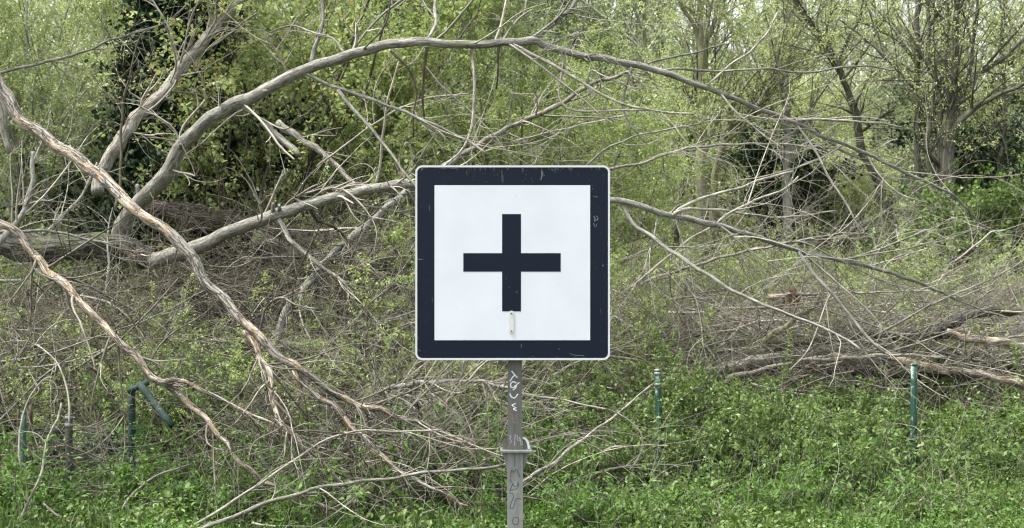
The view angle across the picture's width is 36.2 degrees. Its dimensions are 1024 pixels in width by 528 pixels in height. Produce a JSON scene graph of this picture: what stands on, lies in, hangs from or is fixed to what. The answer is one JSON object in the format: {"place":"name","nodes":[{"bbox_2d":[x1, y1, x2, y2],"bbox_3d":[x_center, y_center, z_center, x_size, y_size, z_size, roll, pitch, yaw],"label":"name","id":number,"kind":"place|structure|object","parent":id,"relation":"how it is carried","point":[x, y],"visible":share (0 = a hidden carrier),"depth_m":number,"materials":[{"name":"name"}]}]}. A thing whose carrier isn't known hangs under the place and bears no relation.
{"place":"outdoors","nodes":[
{"label":"outdoors","id":0,"kind":"place"},
{"bbox_2d":[91,0,271,195],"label":"leaning branch","id":1,"kind":"object","parent":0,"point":[111,154],"visible":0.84,"depth_m":15.27,"materials":[{"name":"grey plant"}]},
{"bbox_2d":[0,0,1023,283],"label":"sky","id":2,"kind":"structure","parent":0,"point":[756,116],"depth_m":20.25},
{"bbox_2d":[0,186,1023,524],"bbox_3d":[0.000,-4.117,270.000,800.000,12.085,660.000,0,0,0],"label":"ground","id":3,"kind":"structure","parent":0,"point":[682,224],"depth_m":16.16,"materials":[{"name":"soil"}]},
{"bbox_2d":[0,239,161,405],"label":"bare branch","id":4,"kind":"object","parent":3,"relation":"on","point":[22,349],"visible":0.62,"depth_m":12.34,"materials":[{"name":"grey plant"}]},
{"bbox_2d":[0,61,322,291],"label":"ivy shrub","id":5,"kind":"object","parent":3,"relation":"on","point":[233,144],"visible":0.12,"depth_m":17.02,"materials":[{"name":"green plant"}]},
{"bbox_2d":[0,383,341,527],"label":"leafy growth","id":6,"kind":"object","parent":3,"relation":"on","point":[69,493],"visible":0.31,"depth_m":11.00,"materials":[{"name":"green plant"}]},
{"bbox_2d":[0,0,348,279],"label":"willow shrub","id":7,"kind":"object","parent":3,"relation":"on","point":[106,7],"visible":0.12,"depth_m":18.26,"materials":[{"name":"green plant"}]},
{"bbox_2d":[71,0,279,250],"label":"ivy clad tree","id":8,"kind":"object","parent":3,"relation":"on","point":[136,155],"visible":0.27,"depth_m":16.41,"materials":[{"name":"green plant"}]},
{"bbox_2d":[0,0,351,292],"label":"willow shrub","id":9,"kind":"object","parent":3,"relation":"on","point":[26,96],"visible":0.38,"depth_m":17.14,"materials":[{"name":"green plant"}]},
{"bbox_2d":[60,334,308,461],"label":"young shoots","id":10,"kind":"object","parent":3,"relation":"on","point":[176,423],"visible":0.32,"depth_m":12.06,"materials":[{"name":"green plant"}]},
{"bbox_2d":[0,257,407,514],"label":"brushwood","id":11,"kind":"object","parent":3,"relation":"on","point":[92,454],"visible":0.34,"depth_m":11.44,"materials":[{"name":"brown plant"}]},
{"bbox_2d":[6,0,406,199],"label":"woodland tree","id":12,"kind":"object","parent":3,"relation":"on","point":[57,33],"visible":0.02,"depth_m":25.71,"materials":[{"name":"green plant"}]},
{"bbox_2d":[0,209,414,303],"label":"bank shrubbery","id":13,"kind":"object","parent":3,"relation":"on","point":[7,269],"visible":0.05,"depth_m":16.50,"materials":[{"name":"green plant"}]},
{"bbox_2d":[0,188,450,527],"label":"peeled branch","id":14,"kind":"object","parent":3,"relation":"on","point":[169,384],"visible":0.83,"depth_m":10.78,"materials":[{"name":"brown plant"}]},
{"bbox_2d":[86,0,371,303],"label":"maple sapling","id":15,"kind":"object","parent":3,"relation":"on","point":[205,106],"visible":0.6,"depth_m":15.88,"materials":[{"name":"green plant"}]},
{"bbox_2d":[0,136,475,357],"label":"brushwood","id":16,"kind":"object","parent":3,"relation":"on","point":[204,257],"visible":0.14,"depth_m":14.68,"materials":[{"name":"brown plant"}]},
{"bbox_2d":[275,119,403,239],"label":"broken branch","id":17,"kind":"object","parent":16,"relation":"on","point":[293,133],"visible":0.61,"depth_m":15.05,"materials":[{"name":"grey plant"}]},
{"bbox_2d":[0,403,535,527],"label":"nettles","id":18,"kind":"object","parent":3,"relation":"on","point":[490,495],"visible":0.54,"depth_m":10.57,"materials":[{"name":"green plant"}]},
{"bbox_2d":[123,199,412,249],"bbox_3d":[-2.393,-0.334,15.903,3.032,0.637,0.316,0,0,-10],"label":"decaying log","id":19,"kind":"object","parent":3,"relation":"on","point":[207,213],"visible":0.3,"depth_m":15.68,"materials":[{"name":"wood"}]},
{"bbox_2d":[64,90,472,412],"bbox_3d":[-1.677,-0.157,14.677,4.921,2.932,3.604,0,0,0],"label":"dark brushwood","id":20,"kind":"object","parent":3,"relation":"on","point":[367,240],"visible":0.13,"depth_m":14.47,"materials":[{"name":"brown plant"}]},
{"bbox_2d":[248,230,414,269],"bbox_3d":[-1.587,-0.113,14.993,1.868,0.422,0.285,0,0,-6],"label":"decaying log","id":21,"kind":"object","parent":20,"relation":"on","point":[255,243],"visible":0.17,"depth_m":14.83,"materials":[{"name":"wood"}]},
{"bbox_2d":[0,72,576,526],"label":"peeled branch","id":22,"kind":"object","parent":3,"relation":"on","point":[184,248],"visible":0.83,"depth_m":10.81,"materials":[{"name":"brown plant"}]},
{"bbox_2d":[0,256,580,472],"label":"young shoots","id":23,"kind":"object","parent":3,"relation":"on","point":[116,386],"visible":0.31,"depth_m":12.16,"materials":[{"name":"green plant"}]},
{"bbox_2d":[67,0,516,277],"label":"maple sapling","id":24,"kind":"object","parent":3,"relation":"on","point":[314,158],"visible":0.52,"depth_m":16.97,"materials":[{"name":"green plant"}]},
{"bbox_2d":[0,270,607,456],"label":"young shoots","id":25,"kind":"object","parent":3,"relation":"on","point":[287,334],"visible":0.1,"depth_m":13.09,"materials":[{"name":"green plant"}]},
{"bbox_2d":[194,189,414,409],"bbox_3d":[-1.888,0.511,13.040,2.542,2.487,1.282,0,0,-16],"label":"slanting branch","id":26,"kind":"object","parent":3,"relation":"on","point":[337,249],"visible":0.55,"depth_m":13.32,"materials":[{"name":"grey plant"}]},
{"bbox_2d":[0,124,660,485],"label":"brushwood","id":27,"kind":"object","parent":3,"relation":"on","point":[205,329],"visible":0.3,"depth_m":12.49,"materials":[{"name":"brown plant"}]},
{"bbox_2d":[0,194,687,440],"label":"fallen boughs","id":28,"kind":"object","parent":3,"relation":"on","point":[107,282],"visible":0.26,"depth_m":12.41,"materials":[{"name":"wood"}]},
{"bbox_2d":[243,0,459,177],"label":"slender tree","id":29,"kind":"object","parent":3,"relation":"on","point":[376,13],"visible":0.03,"depth_m":22.82,"materials":[{"name":"green plant"}]},
{"bbox_2d":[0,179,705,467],"bbox_3d":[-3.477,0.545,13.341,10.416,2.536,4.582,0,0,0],"label":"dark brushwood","id":30,"kind":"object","parent":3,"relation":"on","point":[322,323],"visible":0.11,"depth_m":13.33,"materials":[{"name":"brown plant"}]},
{"bbox_2d":[2,436,704,527],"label":"bramble undergrowth","id":31,"kind":"object","parent":3,"relation":"on","point":[656,509],"visible":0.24,"depth_m":10.34,"materials":[{"name":"green plant"}]},
{"bbox_2d":[190,371,526,527],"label":"curved stick","id":32,"kind":"object","parent":3,"relation":"on","point":[264,479],"visible":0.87,"depth_m":10.40,"materials":[{"name":"wood"}]},
{"bbox_2d":[229,0,500,236],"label":"leafy shrub","id":33,"kind":"object","parent":3,"relation":"on","point":[346,131],"visible":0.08,"depth_m":20.10,"materials":[{"name":"green plant"}]},
{"bbox_2d":[0,110,746,500],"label":"brushwood","id":34,"kind":"object","parent":3,"relation":"on","point":[8,324],"visible":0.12,"depth_m":12.51,"materials":[{"name":"brown plant"}]},
{"bbox_2d":[178,377,594,516],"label":"young shoots","id":35,"kind":"object","parent":3,"relation":"on","point":[494,461],"visible":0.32,"depth_m":11.13,"materials":[{"name":"green plant"}]},
{"bbox_2d":[121,262,671,527],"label":"twig heap","id":36,"kind":"object","parent":3,"relation":"on","point":[382,416],"visible":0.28,"depth_m":11.45,"materials":[{"name":"brown plant"}]},
{"bbox_2d":[120,275,700,519],"bbox_3d":[-0.582,0.955,11.032,3.746,1.789,2.924,0,0,18],"label":"twig heap","id":37,"kind":"object","parent":3,"relation":"on","point":[403,437],"visible":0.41,"depth_m":11.05,"materials":[{"name":"brown plant"}]},
{"bbox_2d":[302,0,523,241],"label":"forked tree","id":38,"kind":"object","parent":3,"relation":"on","point":[429,13],"visible":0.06,"depth_m":23.83,"materials":[{"name":"green plant"}]},
{"bbox_2d":[190,303,636,523],"bbox_3d":[-0.776,1.060,11.327,3.449,1.573,2.443,0,0,0],"label":"twig heap","id":39,"kind":"object","parent":3,"relation":"on","point":[376,436],"visible":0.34,"depth_m":11.21,"materials":[{"name":"brown plant"}]},
{"bbox_2d":[198,395,559,527],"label":"long pole","id":40,"kind":"object","parent":39,"relation":"on","point":[259,505],"visible":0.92,"depth_m":10.07,"materials":[{"name":"grey plant"}]},
{"bbox_2d":[342,328,608,465],"bbox_3d":[-0.229,0.965,11.236,2.079,1.711,1.220,0,0,0],"label":"bowed branch","id":41,"kind":"object","parent":39,"relation":"on","point":[441,382],"visible":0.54,"depth_m":11.54,"materials":[{"name":"grey plant"}]},
{"bbox_2d":[316,46,513,166],"bbox_3d":[-0.853,-1.497,14.666,1.596,1.195,1.211,0,0,26],"label":"pale stick","id":42,"kind":"object","parent":3,"relation":"on","point":[362,132],"visible":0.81,"depth_m":14.37,"materials":[{"name":"grey wood"}]},
{"bbox_2d":[237,159,656,407],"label":"young shoots","id":43,"kind":"object","parent":3,"relation":"on","point":[396,233],"visible":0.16,"depth_m":13.40,"materials":[{"name":"green plant"}]},
{"bbox_2d":[293,407,600,515],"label":"shoots","id":44,"kind":"object","parent":3,"relation":"on","point":[471,427],"visible":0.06,"depth_m":11.58,"materials":[{"name":"green plant"}]},
{"bbox_2d":[273,0,697,164],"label":"woodland tree","id":45,"kind":"object","parent":3,"relation":"on","point":[566,23],"visible":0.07,"depth_m":29.61,"materials":[{"name":"green plant"}]},
{"bbox_2d":[0,0,1023,425],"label":"fallen tree","id":46,"kind":"object","parent":3,"relation":"on","point":[168,172],"visible":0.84,"depth_m":13.07,"materials":[{"name":"grey wood"}]},
{"bbox_2d":[0,88,105,245],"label":"bare branch","id":47,"kind":"object","parent":46,"relation":"attached to","point":[26,209],"visible":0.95,"depth_m":13.39,"materials":[{"name":"grey plant"}]},
{"bbox_2d":[7,120,155,248],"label":"bare branch","id":48,"kind":"object","parent":46,"relation":"attached to","point":[57,222],"visible":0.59,"depth_m":13.82,"materials":[{"name":"grey plant"}]},
{"bbox_2d":[22,4,199,210],"bbox_3d":[-3.794,-1.541,14.456,1.442,2.118,1.098,0,0,26],"label":"bare branch","id":49,"kind":"object","parent":46,"relation":"attached to","point":[120,134],"visible":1,"depth_m":14.42,"materials":[{"name":"grey plant"}]},
{"bbox_2d":[441,22,711,164],"bbox_3d":[0.551,-1.335,13.304,1.520,1.291,2.618,0,0,-36],"label":"slanting branch","id":50,"kind":"object","parent":46,"relation":"attached to","point":[523,121],"visible":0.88,"depth_m":13.41,"materials":[{"name":"grey plant"}]},
{"bbox_2d":[586,31,810,168],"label":"bare branch","id":51,"kind":"object","parent":46,"relation":"attached to","point":[614,144],"visible":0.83,"depth_m":13.52,"materials":[{"name":"grey plant"}]},
{"bbox_2d":[609,43,908,221],"bbox_3d":[2.327,-1.144,14.062,2.208,1.622,2.578,0,0,34],"label":"bare branch","id":52,"kind":"object","parent":46,"relation":"attached to","point":[691,147],"visible":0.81,"depth_m":13.90,"materials":[{"name":"grey plant"}]},
{"bbox_2d":[0,269,1023,527],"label":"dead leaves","id":53,"kind":"object","parent":3,"relation":"on","point":[506,499],"visible":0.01,"depth_m":13.92,"materials":[{"name":"brown plant"}]},
{"bbox_2d":[704,345,852,377],"bbox_3d":[2.353,0.855,13.747,1.400,0.276,0.157,0,0,-13],"label":"decaying log","id":54,"kind":"object","parent":53,"relation":"on","point":[761,361],"visible":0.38,"depth_m":13.65,"materials":[{"name":"wood"}]},
{"bbox_2d":[0,0,1023,206],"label":"wood","id":55,"kind":"object","parent":3,"relation":"on","point":[636,71],"visible":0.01,"depth_m":49.09,"materials":[{"name":"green plant"}]},
{"bbox_2d":[0,452,1023,527],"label":"grass","id":56,"kind":"object","parent":3,"relation":"on","point":[937,522],"depth_m":10.55,"materials":[{"name":"green plant"}]},
{"bbox_2d":[415,165,609,527],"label":"cross sign","id":57,"kind":"object","parent":3,"relation":"on","point":[512,264],"visible":1,"depth_m":8.00,"materials":[{"name":"metal"}]},
{"bbox_2d":[405,0,619,164],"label":"slender tree","id":58,"kind":"object","parent":3,"relation":"on","point":[529,22],"visible":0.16,"depth_m":24.28,"materials":[{"name":"green plant"}]},
{"bbox_2d":[1,8,1023,325],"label":"brushwood","id":59,"kind":"object","parent":3,"relation":"on","point":[691,212],"visible":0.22,"depth_m":17.11,"materials":[{"name":"brown plant"}]},
{"bbox_2d":[5,403,1023,527],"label":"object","id":60,"kind":"object","parent":3,"relation":"on","point":[577,494],"visible":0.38,"depth_m":10.34,"materials":[{"name":"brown plant"}]},
{"bbox_2d":[324,0,718,245],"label":"leafy shrub","id":61,"kind":"object","parent":3,"relation":"on","point":[623,127],"visible":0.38,"depth_m":18.94,"materials":[{"name":"green plant"}]},
{"bbox_2d":[425,11,760,279],"bbox_3d":[1.220,-1.498,21.104,5.046,4.250,3.883,0,0,38],"label":"leafy shrub","id":62,"kind":"object","parent":3,"relation":"on","point":[625,225],"visible":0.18,"depth_m":20.68,"materials":[{"name":"green plant"}]},
{"bbox_2d":[497,0,800,231],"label":"woodland tree","id":63,"kind":"object","parent":3,"relation":"on","point":[637,13],"visible":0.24,"depth_m":29.24,"materials":[{"name":"green plant"}]},
{"bbox_2d":[472,322,881,497],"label":"young shoots","id":64,"kind":"object","parent":3,"relation":"on","point":[718,436],"visible":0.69,"depth_m":11.91,"materials":[{"name":"green plant"}]},
{"bbox_2d":[567,0,792,279],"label":"mossy tree","id":65,"kind":"object","parent":3,"relation":"on","point":[699,34],"visible":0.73,"depth_m":21.97,"materials":[{"name":"green plant"}]},
{"bbox_2d":[630,0,793,263],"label":"mossy tree","id":66,"kind":"object","parent":3,"relation":"on","point":[676,233],"visible":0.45,"depth_m":22.56,"materials":[{"name":"green plant"}]},
{"bbox_2d":[570,0,874,217],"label":"woodland tree","id":67,"kind":"object","parent":3,"relation":"on","point":[677,40],"visible":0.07,"depth_m":35.22,"materials":[{"name":"green plant"}]},
{"bbox_2d":[495,225,968,426],"bbox_3d":[1.576,0.642,13.729,4.714,1.989,3.710,0,0,0],"label":"dark brushwood","id":68,"kind":"object","parent":3,"relation":"on","point":[754,377],"visible":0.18,"depth_m":13.39,"materials":[{"name":"brown plant"}]},
{"bbox_2d":[505,0,966,222],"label":"woodland tree","id":69,"kind":"object","parent":3,"relation":"on","point":[745,17],"visible":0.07,"depth_m":31.54,"materials":[{"name":"green plant"}]},
{"bbox_2d":[586,20,888,252],"bbox_3d":[3.432,-2.203,26.252,4.830,4.339,4.784,0,0,-29],"label":"leafy shrub","id":70,"kind":"object","parent":3,"relation":"on","point":[733,172],"visible":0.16,"depth_m":25.95,"materials":[{"name":"green plant"}]},
{"bbox_2d":[492,154,1023,410],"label":"brushwood","id":71,"kind":"object","parent":3,"relation":"on","point":[972,296],"visible":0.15,"depth_m":14.11,"materials":[{"name":"brown plant"}]},
{"bbox_2d":[608,0,910,256],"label":"mossy tree","id":72,"kind":"object","parent":3,"relation":"on","point":[730,127],"visible":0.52,"depth_m":22.77,"materials":[{"name":"green plant"}]},
{"bbox_2d":[497,122,1023,434],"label":"brushwood","id":73,"kind":"object","parent":3,"relation":"on","point":[903,299],"visible":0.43,"depth_m":13.86,"materials":[{"name":"grey plant"}]},
{"bbox_2d":[850,366,974,383],"bbox_3d":[3.441,0.956,13.459,1.053,0.149,0.128,0,0,6],"label":"decaying log","id":74,"kind":"object","parent":73,"relation":"on","point":[928,373],"visible":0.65,"depth_m":13.45,"materials":[{"name":"wood"}]},
{"bbox_2d":[523,205,1023,399],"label":"brushwood","id":75,"kind":"object","parent":3,"relation":"on","point":[711,308],"visible":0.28,"depth_m":15.85,"materials":[{"name":"brown plant"}]},
{"bbox_2d":[523,324,1023,486],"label":"bramble undergrowth","id":76,"kind":"object","parent":3,"relation":"on","point":[1004,460],"visible":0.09,"depth_m":12.74,"materials":[{"name":"green plant"}]},
{"bbox_2d":[525,406,1023,527],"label":"nettles","id":77,"kind":"object","parent":3,"relation":"on","point":[810,488],"visible":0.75,"depth_m":10.65,"materials":[{"name":"green plant"}]},
{"bbox_2d":[525,296,1023,511],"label":"dry stalks","id":78,"kind":"object","parent":3,"relation":"on","point":[933,472],"visible":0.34,"depth_m":11.43,"materials":[{"name":"brown plant"}]},
{"bbox_2d":[531,185,1023,446],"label":"long sticks","id":79,"kind":"object","parent":3,"relation":"on","point":[978,361],"visible":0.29,"depth_m":13.74,"materials":[{"name":"wood"}]},
{"bbox_2d":[920,306,1023,349],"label":"slanting branch","id":80,"kind":"object","parent":79,"relation":"on","point":[1011,311],"visible":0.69,"depth_m":13.77,"materials":[{"name":"brown plant"}]},
{"bbox_2d":[945,328,1023,350],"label":"peeled log","id":81,"kind":"object","parent":79,"relation":"on","point":[993,341],"visible":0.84,"depth_m":13.41,"materials":[{"name":"beige wood"}]},
{"bbox_2d":[707,105,865,263],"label":"leafy shrub","id":82,"kind":"object","parent":3,"relation":"on","point":[757,155],"visible":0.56,"depth_m":24.23,"materials":[{"name":"green plant"}]},
{"bbox_2d":[712,0,876,274],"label":"grey tree","id":83,"kind":"object","parent":3,"relation":"on","point":[787,164],"visible":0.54,"depth_m":22.89,"materials":[{"name":"green plant"}]},
{"bbox_2d":[642,134,974,302],"bbox_3d":[2.696,-0.342,14.394,2.796,1.748,1.559,0,0,-26],"label":"bare branch","id":84,"kind":"object","parent":3,"relation":"on","point":[750,249],"visible":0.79,"depth_m":14.49,"materials":[{"name":"grey plant"}]},
{"bbox_2d":[601,438,1023,527],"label":"bramble undergrowth","id":85,"kind":"object","parent":3,"relation":"on","point":[733,519],"visible":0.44,"depth_m":10.58,"materials":[{"name":"green plant"}]},
{"bbox_2d":[610,217,1022,315],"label":"bank shrubbery","id":86,"kind":"object","parent":3,"relation":"on","point":[739,239],"visible":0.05,"depth_m":24.48,"materials":[{"name":"green wood"}]},
{"bbox_2d":[612,211,1023,397],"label":"bleached brushwood","id":87,"kind":"object","parent":3,"relation":"on","point":[982,350],"visible":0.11,"depth_m":14.57,"materials":[{"name":"grey plant"}]},
{"bbox_2d":[740,104,913,252],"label":"leafy shrub","id":88,"kind":"object","parent":3,"relation":"on","point":[852,194],"visible":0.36,"depth_m":25.45,"materials":[{"name":"green plant"}]},
{"bbox_2d":[686,0,984,195],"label":"woodland tree","id":89,"kind":"object","parent":3,"relation":"on","point":[737,48],"visible":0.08,"depth_m":37.69,"materials":[{"name":"green plant"}]},
{"bbox_2d":[764,0,921,264],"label":"leaning tree","id":90,"kind":"object","parent":3,"relation":"on","point":[859,131],"visible":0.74,"depth_m":21.94,"materials":[{"name":"green plant"}]},
{"bbox_2d":[732,325,954,360],"bbox_3d":[2.966,0.741,13.988,2.021,0.412,0.236,0,0,-6],"label":"decaying log","id":91,"kind":"object","parent":3,"relation":"on","point":[841,330],"visible":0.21,"depth_m":13.93,"materials":[{"name":"wood"}]},
{"bbox_2d":[724,290,991,393],"bbox_3d":[2.958,0.867,13.182,2.322,1.356,0.954,0,0,0],"label":"pale stick","id":92,"kind":"object","parent":3,"relation":"on","point":[831,360],"visible":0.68,"depth_m":13.29,"materials":[{"name":"grey wood"}]},
{"bbox_2d":[814,52,927,208],"bbox_3d":[9.366,-3.510,40.197,5.505,4.975,3.954,0,0,-30],"label":"woodland tree","id":93,"kind":"object","parent":3,"relation":"on","point":[890,145],"visible":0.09,"depth_m":39.66,"materials":[{"name":"green plant"}]},
{"bbox_2d":[728,0,1023,236],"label":"slim tree","id":94,"kind":"object","parent":3,"relation":"on","point":[918,119],"visible":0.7,"depth_m":20.94,"materials":[{"name":"green plant"}]},
{"bbox_2d":[761,363,1023,492],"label":"young shoots","id":95,"kind":"object","parent":3,"relation":"on","point":[964,436],"visible":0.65,"depth_m":11.81,"materials":[{"name":"green plant"}]},
{"bbox_2d":[797,0,1023,211],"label":"woodland tree","id":96,"kind":"object","parent":3,"relation":"on","point":[900,97],"visible":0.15,"depth_m":36.19,"materials":[{"name":"green plant"}]},
{"bbox_2d":[909,363,919,468],"bbox_3d":[3.090,1.375,12.000,0.081,1.232,0.059,0,0,0],"label":"fence post","id":97,"kind":"object","parent":3,"relation":"on","point":[913,392],"visible":0.67,"depth_m":11.98,"materials":[{"name":"metal"}]},
{"bbox_2d":[807,0,1023,189],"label":"woodland tree","id":98,"kind":"object","parent":3,"relation":"on","point":[1009,17],"visible":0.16,"depth_m":30.24,"materials":[{"name":"green plant"}]},
{"bbox_2d":[833,352,1023,389],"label":"peeled log","id":99,"kind":"object","parent":3,"relation":"on","point":[1006,379],"visible":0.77,"depth_m":13.31,"materials":[{"name":"beige wood"}]},
{"bbox_2d":[838,0,1023,228],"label":"many stemmed tree","id":100,"kind":"object","parent":3,"relation":"on","point":[946,137],"visible":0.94,"depth_m":20.41,"materials":[{"name":"green plant"}]},
{"bbox_2d":[838,188,1023,295],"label":"leafy shrub","id":101,"kind":"object","parent":3,"relation":"on","point":[936,236],"visible":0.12,"depth_m":19.55,"materials":[{"name":"green plant"}]},
{"bbox_2d":[860,51,1023,210],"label":"leafy shrub","id":102,"kind":"object","parent":3,"relation":"on","point":[1012,159],"visible":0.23,"depth_m":23.18,"materials":[{"name":"green plant"}]},
{"bbox_2d":[871,152,1023,288],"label":"leafy shrub","id":103,"kind":"object","parent":3,"relation":"on","point":[988,200],"visible":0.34,"depth_m":19.80,"materials":[{"name":"green plant"}]},
{"bbox_2d":[879,0,1023,182],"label":"slim tree","id":104,"kind":"object","parent":3,"relation":"on","point":[1005,106],"visible":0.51,"depth_m":22.95,"materials":[{"name":"green plant"}]},
{"bbox_2d":[6,0,1023,185],"label":"sky","id":105,"kind":"structure","parent":0,"point":[8,0],"materials":[{"name":"white"}]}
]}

